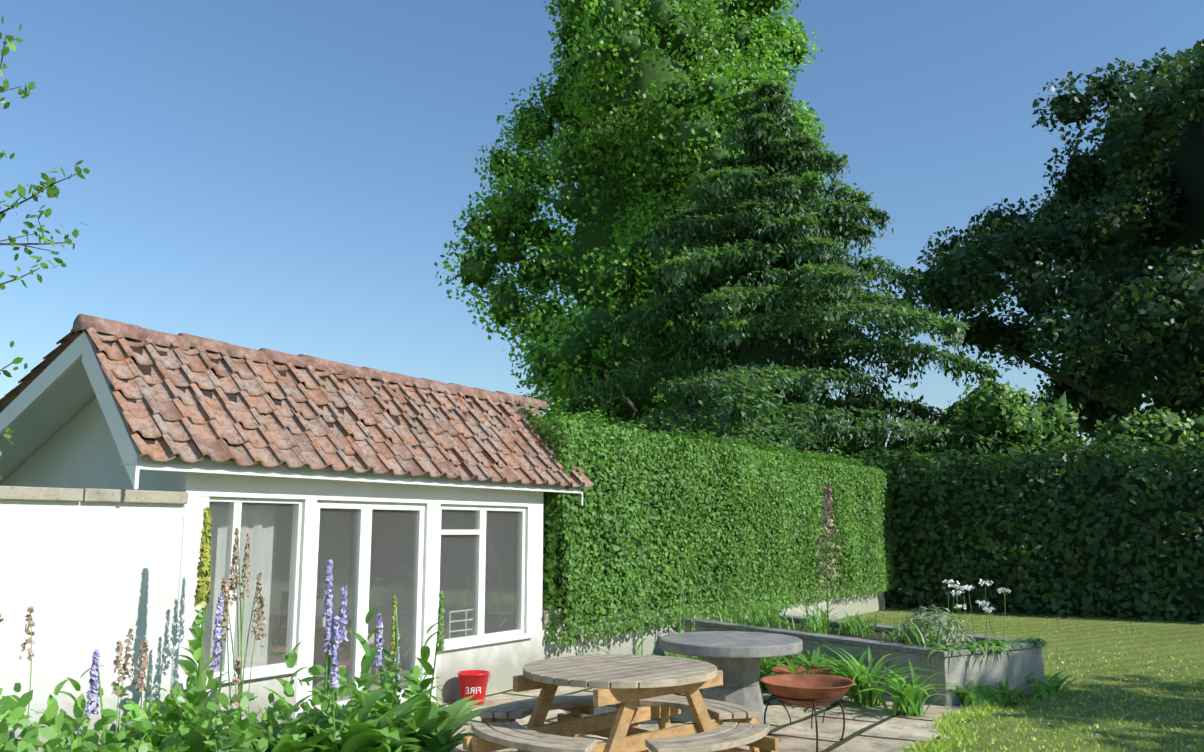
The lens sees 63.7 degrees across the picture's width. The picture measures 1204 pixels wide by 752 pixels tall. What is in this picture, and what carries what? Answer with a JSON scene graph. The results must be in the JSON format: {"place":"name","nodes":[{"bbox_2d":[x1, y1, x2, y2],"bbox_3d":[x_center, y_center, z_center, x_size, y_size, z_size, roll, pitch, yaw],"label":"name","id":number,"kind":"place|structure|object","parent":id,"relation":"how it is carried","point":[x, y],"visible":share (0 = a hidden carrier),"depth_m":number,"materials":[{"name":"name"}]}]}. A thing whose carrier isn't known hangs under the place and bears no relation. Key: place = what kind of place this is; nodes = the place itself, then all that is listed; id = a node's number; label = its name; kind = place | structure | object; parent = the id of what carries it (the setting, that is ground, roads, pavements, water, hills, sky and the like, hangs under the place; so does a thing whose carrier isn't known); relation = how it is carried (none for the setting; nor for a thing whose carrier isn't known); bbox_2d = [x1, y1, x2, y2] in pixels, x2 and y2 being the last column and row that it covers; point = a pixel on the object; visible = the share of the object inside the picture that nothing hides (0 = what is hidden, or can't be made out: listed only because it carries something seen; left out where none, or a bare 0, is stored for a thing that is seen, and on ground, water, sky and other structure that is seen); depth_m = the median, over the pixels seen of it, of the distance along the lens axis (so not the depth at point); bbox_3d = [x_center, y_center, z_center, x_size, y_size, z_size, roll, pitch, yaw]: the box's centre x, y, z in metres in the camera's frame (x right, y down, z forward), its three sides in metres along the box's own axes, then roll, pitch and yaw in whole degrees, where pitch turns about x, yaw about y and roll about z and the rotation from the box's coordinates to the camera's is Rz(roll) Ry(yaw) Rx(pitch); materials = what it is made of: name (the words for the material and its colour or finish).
{"place":"outdoors","nodes":[
{"label":"outdoors","id":0,"kind":"place"},
{"bbox_2d":[0,16,89,622],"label":"branch","id":1,"kind":"object","parent":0,"point":[51,192],"depth_m":4.50,"materials":[{"name":"green plant"}]},
{"bbox_2d":[0,0,1203,471],"label":"sky","id":2,"kind":"structure","parent":0,"point":[293,177],"materials":[{"name":"blue"}]},
{"bbox_2d":[437,686,973,751],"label":"patio","id":3,"kind":"structure","parent":0,"point":[877,728],"depth_m":8.12,"materials":[{"name":"beige stone"}]},
{"bbox_2d":[451,748,465,751],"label":"soil bed","id":4,"kind":"object","parent":3,"relation":"on","point":[456,750],"depth_m":7.07,"materials":[{"name":"brown soil"}]},
{"bbox_2d":[0,655,465,751],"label":"leaves","id":5,"kind":"object","parent":4,"relation":"on","point":[13,709],"visible":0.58,"depth_m":5.76,"materials":[{"name":"green plant"}]},
{"bbox_2d":[16,559,399,751],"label":"purple flowers","id":6,"kind":"object","parent":5,"relation":"on","point":[93,693],"visible":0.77,"depth_m":6.15,"materials":[{"name":"purple plant"}]},
{"bbox_2d":[144,541,770,751],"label":"foxglove plants","id":7,"kind":"object","parent":4,"relation":"on","point":[458,711],"visible":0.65,"depth_m":6.45,"materials":[{"name":"green plant"}]},
{"bbox_2d":[28,481,1004,751],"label":"plant","id":8,"kind":"object","parent":4,"relation":"on","point":[328,673],"depth_m":6.87,"materials":[{"name":"green plant"}]},
{"bbox_2d":[194,506,397,654],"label":"yellow flowers","id":9,"kind":"object","parent":8,"relation":"attached to","point":[202,588],"visible":0.96,"depth_m":6.45,"materials":[{"name":"yellow plant"}]},
{"bbox_2d":[19,484,843,707],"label":"flower spikes","id":10,"kind":"object","parent":8,"relation":"on","point":[145,658],"visible":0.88,"depth_m":6.43,"materials":[{"name":"plant"}]},
{"bbox_2d":[943,579,1010,612],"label":"white flowers","id":11,"kind":"object","parent":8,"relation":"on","point":[983,602],"visible":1,"depth_m":10.05,"materials":[{"name":"white plant"}]},
{"bbox_2d":[35,601,1081,751],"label":"green plants","id":12,"kind":"object","parent":4,"relation":"on","point":[381,733],"visible":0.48,"depth_m":8.30,"materials":[{"name":"green plant"}]},
{"bbox_2d":[458,670,489,704],"bbox_3d":[-1.197,2.905,9.038,0.308,0.280,0.300,0,-9,1],"label":"fire bucket","id":13,"kind":"object","parent":3,"relation":"on","point":[470,679],"visible":0.83,"depth_m":8.94,"materials":[{"name":"red metal"}]},
{"bbox_2d":[466,687,480,693],"bbox_3d":[-1.187,2.893,8.929,0.138,0.058,0.038,0,-9,1],"label":"bucket lettering","id":14,"kind":"object","parent":13,"relation":"attached to","point":[473,690],"visible":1,"depth_m":8.92},
{"bbox_2d":[463,670,778,751],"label":"picnic table frame","id":15,"kind":"object","parent":3,"relation":"on","point":[620,730],"visible":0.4,"depth_m":5.92,"materials":[{"name":"brown wood"}]},
{"bbox_2d":[471,694,769,751],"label":"picnic table benches","id":16,"kind":"object","parent":15,"relation":"on","point":[723,736],"visible":0.79,"depth_m":5.55,"materials":[{"name":"grey wood"}]},
{"bbox_2d":[523,654,717,688],"bbox_3d":[0.112,1.820,6.009,1.200,0.040,1.200,0,-9,1],"label":"picnic tabletop","id":17,"kind":"object","parent":15,"relation":"on","point":[621,671],"visible":1,"depth_m":5.80,"materials":[{"name":"beige wood"}]},
{"bbox_2d":[700,657,766,723],"bbox_3d":[1.103,2.633,8.288,0.592,0.581,0.567,0,-9,1],"label":"stone table base","id":18,"kind":"object","parent":3,"relation":"on","point":[740,685],"visible":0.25,"depth_m":8.08,"materials":[{"name":"grey stone"}]},
{"bbox_2d":[659,631,802,657],"bbox_3d":[1.103,2.302,8.341,1.220,0.090,1.220,0,-9,1],"label":"round stone tabletop","id":19,"kind":"object","parent":18,"relation":"on","point":[727,644],"visible":1,"depth_m":7.99,"materials":[{"name":"grey stone"}]},
{"bbox_2d":[764,693,844,751],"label":"fire bowl stand","id":20,"kind":"object","parent":3,"relation":"on","point":[813,708],"visible":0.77,"depth_m":7.19,"materials":[{"name":"black metal"}]},
{"bbox_2d":[760,674,854,707],"bbox_3d":[1.557,2.407,7.350,0.710,0.192,0.710,0,-9,1],"label":"fire bowl","id":21,"kind":"object","parent":20,"relation":"on","point":[809,686],"visible":0.94,"depth_m":7.26,"materials":[{"name":"brown metal"}]},
{"bbox_2d":[770,665,832,674],"bbox_3d":[1.859,2.786,9.032,0.580,0.102,0.580,0,-9,1],"label":"fire bowl","id":22,"kind":"object","parent":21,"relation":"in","point":[782,669],"visible":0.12,"depth_m":9.20,"materials":[{"name":"brown metal"}]},
{"bbox_2d":[891,696,1009,751],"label":"edge grass","id":23,"kind":"structure","parent":3,"relation":"on","point":[952,728],"depth_m":7.71,"materials":[{"name":"green plant"}]},
{"bbox_2d":[515,382,897,646],"bbox_3d":[2.113,2.313,15.860,1.970,2.952,11.999,-6,-11,33],"label":"hedge","id":24,"kind":"object","parent":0,"point":[585,441],"depth_m":13.25,"materials":[{"name":"green plant"}]},
{"bbox_2d":[561,79,1061,466],"bbox_3d":[4.577,-1.232,26.834,10.529,14.103,13.541,3,-9,-17],"label":"cedar","id":25,"kind":"object","parent":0,"point":[824,270],"depth_m":24.94,"materials":[{"name":"green plant"}]},
{"bbox_2d":[721,133,827,483],"bbox_3d":[4.740,-1.524,26.492,3.376,11.327,3.146,-7,-11,37],"label":"trunk","id":26,"kind":"object","parent":25,"relation":"on","point":[784,352],"visible":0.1,"depth_m":25.41,"materials":[{"name":"green plant"}]},
{"bbox_2d":[562,74,1049,480],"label":"conifer branches","id":27,"kind":"object","parent":25,"relation":"attached to","point":[815,253],"visible":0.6,"depth_m":25.02,"materials":[{"name":"green plant"}]},
{"bbox_2d":[836,607,1203,751],"bbox_3d":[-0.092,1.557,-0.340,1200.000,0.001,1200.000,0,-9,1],"label":"ground","id":28,"kind":"structure","parent":0,"point":[1128,642],"depth_m":10.63,"materials":[{"name":"green plant"}]},
{"bbox_2d":[0,397,542,728],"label":"house walls","id":29,"kind":"structure","parent":28,"relation":"on","point":[79,449],"depth_m":8.08,"materials":[{"name":"white paint"}]},
{"bbox_2d":[202,502,278,671],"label":"curtains","id":30,"kind":"object","parent":29,"relation":"attached to","point":[209,605],"depth_m":7.75,"materials":[{"name":"grey fabric"}]},
{"bbox_2d":[0,331,582,505],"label":"roof trim","id":31,"kind":"structure","parent":29,"relation":"on","point":[62,389],"depth_m":7.56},
{"bbox_2d":[93,337,579,480],"bbox_3d":[-3.087,0.666,9.718,3.340,1.204,5.240,-6,-11,33],"label":"roof underlay","id":32,"kind":"object","parent":29,"relation":"on","point":[144,369],"visible":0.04,"depth_m":7.92,"materials":[{"name":"brown metal"}]},
{"bbox_2d":[0,329,374,412],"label":"tiles","id":33,"kind":"object","parent":32,"relation":"on","point":[27,380],"depth_m":7.49,"materials":[{"name":"brown tile"}]},
{"bbox_2d":[86,327,593,487],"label":"front tiles","id":34,"kind":"object","parent":29,"relation":"attached to","point":[160,412],"visible":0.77,"depth_m":8.18,"materials":[{"name":"brown tile"}]},
{"bbox_2d":[72,314,547,410],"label":"ridge tiles","id":35,"kind":"object","parent":34,"relation":"on","point":[81,322],"visible":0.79,"depth_m":8.46,"materials":[{"name":"brown tile"}]},
{"bbox_2d":[121,456,582,717],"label":"window frames","id":36,"kind":"structure","parent":29,"relation":"attached to","point":[303,579],"depth_m":8.33,"materials":[{"name":"white wood"}]},
{"bbox_2d":[271,504,514,666],"bbox_3d":[-3.070,1.931,9.505,2.620,2.240,3.900,-6,-11,33],"label":"house lining","id":37,"kind":"object","parent":29,"relation":"attached to","point":[390,569],"depth_m":11.10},
{"bbox_2d":[312,664,409,704],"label":"house floor","id":38,"kind":"structure","parent":28,"relation":"on","point":[379,680],"depth_m":10.03,"materials":[{"name":"beige"}]},
{"bbox_2d":[271,587,383,683],"bbox_3d":[-2.987,2.553,9.310,1.982,0.950,1.099,9,-12,-43],"label":"chair","id":39,"kind":"object","parent":38,"relation":"on","point":[283,650],"depth_m":9.22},
{"bbox_2d":[315,598,472,644],"bbox_3d":[-2.109,2.672,9.743,1.907,0.850,0.786,3,-9,-16],"label":"chair","id":40,"kind":"object","parent":38,"relation":"on","point":[317,613],"depth_m":9.83,"materials":[{"name":"white fabric"}]},
{"bbox_2d":[0,500,884,751],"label":"garden wall","id":41,"kind":"structure","parent":28,"relation":"on","point":[84,580],"depth_m":6.44,"materials":[{"name":"white paint"}]},
{"bbox_2d":[0,486,561,627],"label":"wall coping","id":42,"kind":"object","parent":41,"relation":"attached to","point":[79,494],"depth_m":6.46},
{"bbox_2d":[566,0,740,430],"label":"trunk","id":43,"kind":"object","parent":28,"relation":"on","point":[590,241],"visible":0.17,"depth_m":34.29,"materials":[{"name":"green plant"}]},
{"bbox_2d":[434,0,876,477],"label":"lime","id":44,"kind":"object","parent":43,"relation":"attached to","point":[603,42],"depth_m":32.73,"materials":[{"name":"green plant"}]},
{"bbox_2d":[559,114,625,459],"bbox_3d":[2.810,-7.961,40.183,9.374,26.411,7.591,0,-9,1],"label":"tree","id":45,"kind":"object","parent":44,"relation":"attached to","point":[602,362],"depth_m":39.38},
{"bbox_2d":[682,619,1044,705],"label":"planter walls","id":46,"kind":"structure","parent":28,"relation":"on","point":[1016,667],"depth_m":9.32,"materials":[{"name":"grey concrete"}]},
{"bbox_2d":[723,619,963,646],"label":"planter soil","id":47,"kind":"structure","parent":46,"relation":"in","point":[879,635],"depth_m":11.07,"materials":[{"name":"brown soil"}]},
{"bbox_2d":[681,614,1044,656],"bbox_3d":[2.717,2.890,10.983,1.540,0.050,4.016,6,-11,-32],"label":"planter rim","id":48,"kind":"object","parent":46,"relation":"on","point":[908,648],"visible":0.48,"depth_m":10.11,"materials":[{"name":"grey concrete"}]},
{"bbox_2d":[825,426,947,479],"bbox_3d":[7.848,3.427,24.999,4.722,4.414,4.518,0,-9,1],"label":"bush","id":49,"kind":"object","parent":28,"relation":"on","point":[896,443],"depth_m":24.26,"materials":[{"name":"green plant"}]},
{"bbox_2d":[918,378,1087,478],"bbox_3d":[9.834,2.724,23.187,4.592,5.174,4.838,0,-9,1],"label":"bush","id":50,"kind":"object","parent":28,"relation":"on","point":[964,414],"depth_m":22.37,"materials":[{"name":"green plant"}]},
{"bbox_2d":[809,430,1203,621],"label":"hedge","id":51,"kind":"object","parent":28,"relation":"on","point":[1132,457],"depth_m":18.55,"materials":[{"name":"green plant"}]},
{"bbox_2d":[938,615,1188,737],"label":"daisies","id":52,"kind":"object","parent":28,"relation":"on","point":[1087,671],"visible":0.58,"depth_m":10.16,"materials":[{"name":"white plant"}]},
{"bbox_2d":[865,38,1203,470],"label":"dark tree","id":53,"kind":"object","parent":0,"point":[1182,104],"depth_m":26.88,"materials":[{"name":"green plant"}]},
{"bbox_2d":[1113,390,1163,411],"bbox_3d":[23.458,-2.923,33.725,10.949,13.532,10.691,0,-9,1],"label":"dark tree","id":54,"kind":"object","parent":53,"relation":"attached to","point":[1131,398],"depth_m":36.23,"materials":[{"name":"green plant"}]},
{"bbox_2d":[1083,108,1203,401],"bbox_3d":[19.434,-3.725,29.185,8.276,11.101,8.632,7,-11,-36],"label":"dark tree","id":55,"kind":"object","parent":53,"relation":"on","point":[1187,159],"visible":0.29,"depth_m":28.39,"materials":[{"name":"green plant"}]},
{"bbox_2d":[1079,407,1203,473],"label":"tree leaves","id":56,"kind":"object","parent":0,"point":[1120,427],"depth_m":21.74,"materials":[{"name":"green plant"}]}
]}

